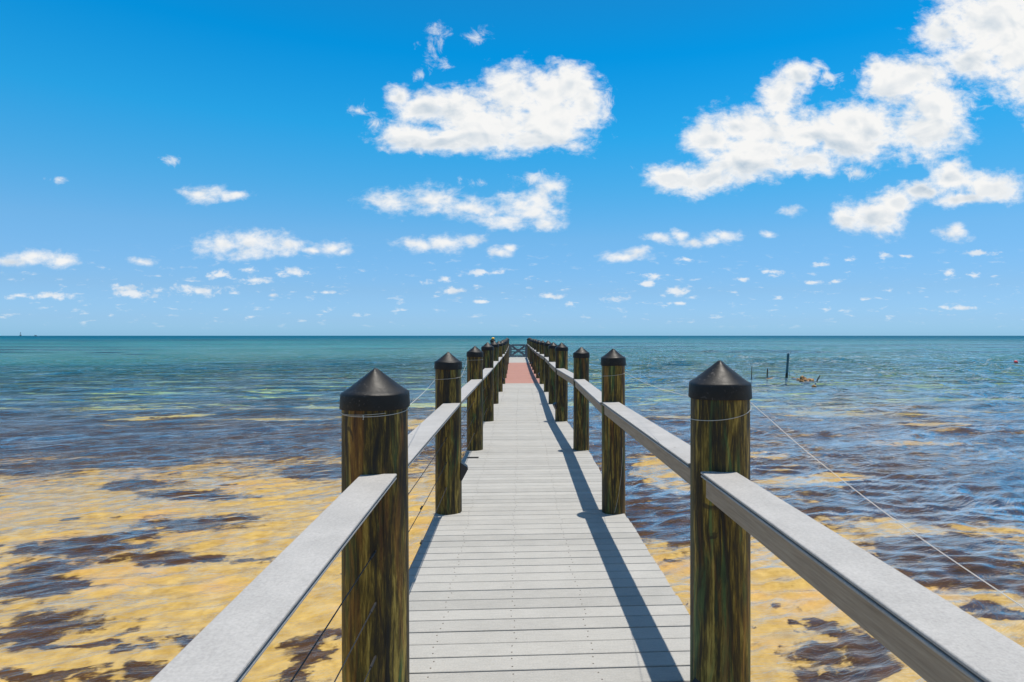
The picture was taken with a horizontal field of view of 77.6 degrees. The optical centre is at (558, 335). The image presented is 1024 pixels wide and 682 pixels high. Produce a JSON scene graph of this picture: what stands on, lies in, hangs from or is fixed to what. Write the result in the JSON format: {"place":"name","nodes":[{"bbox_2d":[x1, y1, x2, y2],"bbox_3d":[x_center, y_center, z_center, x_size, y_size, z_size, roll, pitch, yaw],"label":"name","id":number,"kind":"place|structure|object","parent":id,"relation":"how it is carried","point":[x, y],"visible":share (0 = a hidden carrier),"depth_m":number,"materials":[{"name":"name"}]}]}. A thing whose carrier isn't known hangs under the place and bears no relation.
{"place":"outdoors","nodes":[
{"label":"outdoors","id":0,"kind":"place"},
{"bbox_2d":[0,360,1023,681],"bbox_3d":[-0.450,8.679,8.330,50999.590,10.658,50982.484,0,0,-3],"label":"seabed","id":1,"kind":"structure","parent":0,"point":[314,614],"depth_m":11.55,"materials":[{"name":"beige sand"}]},
{"bbox_2d":[150,338,1023,681],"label":"pier","id":2,"kind":"structure","parent":1,"relation":"on","point":[534,560],"depth_m":3.15,"materials":[{"name":"grey wood"}]},
{"bbox_2d":[341,362,466,419],"bbox_3d":[-1.019,0.375,6.067,0.307,0.082,6.560,0,0,-3],"label":"string","id":3,"kind":"object","parent":2,"relation":"attached to","point":[390,414],"visible":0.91,"depth_m":2.84,"materials":[{"name":"grey metal"}]},
{"bbox_2d":[612,373,1023,607],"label":"string","id":4,"kind":"object","parent":2,"relation":"attached to","point":[868,500],"visible":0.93,"depth_m":1.80,"materials":[{"name":"grey metal"}]},
{"bbox_2d":[784,353,789,386],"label":"pipe","id":5,"kind":"object","parent":1,"relation":"on","point":[787,367],"visible":0.8,"depth_m":43.96,"materials":[{"name":"grey plastic"}]},
{"bbox_2d":[0,336,1023,681],"bbox_3d":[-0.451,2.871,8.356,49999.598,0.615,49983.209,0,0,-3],"label":"sea water","id":6,"kind":"structure","parent":0,"point":[958,354],"depth_m":28.18,"materials":[{"name":"blue liquid"}]},
{"bbox_2d":[803,378,814,383],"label":"rock","id":7,"kind":"object","parent":6,"relation":"in","point":[805,380],"visible":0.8,"depth_m":40.61,"materials":[{"name":"beige stone"}]},
{"bbox_2d":[0,0,1023,335],"label":"sky","id":8,"kind":"structure","parent":0,"point":[168,167],"materials":[{"name":"blue"}]}
]}

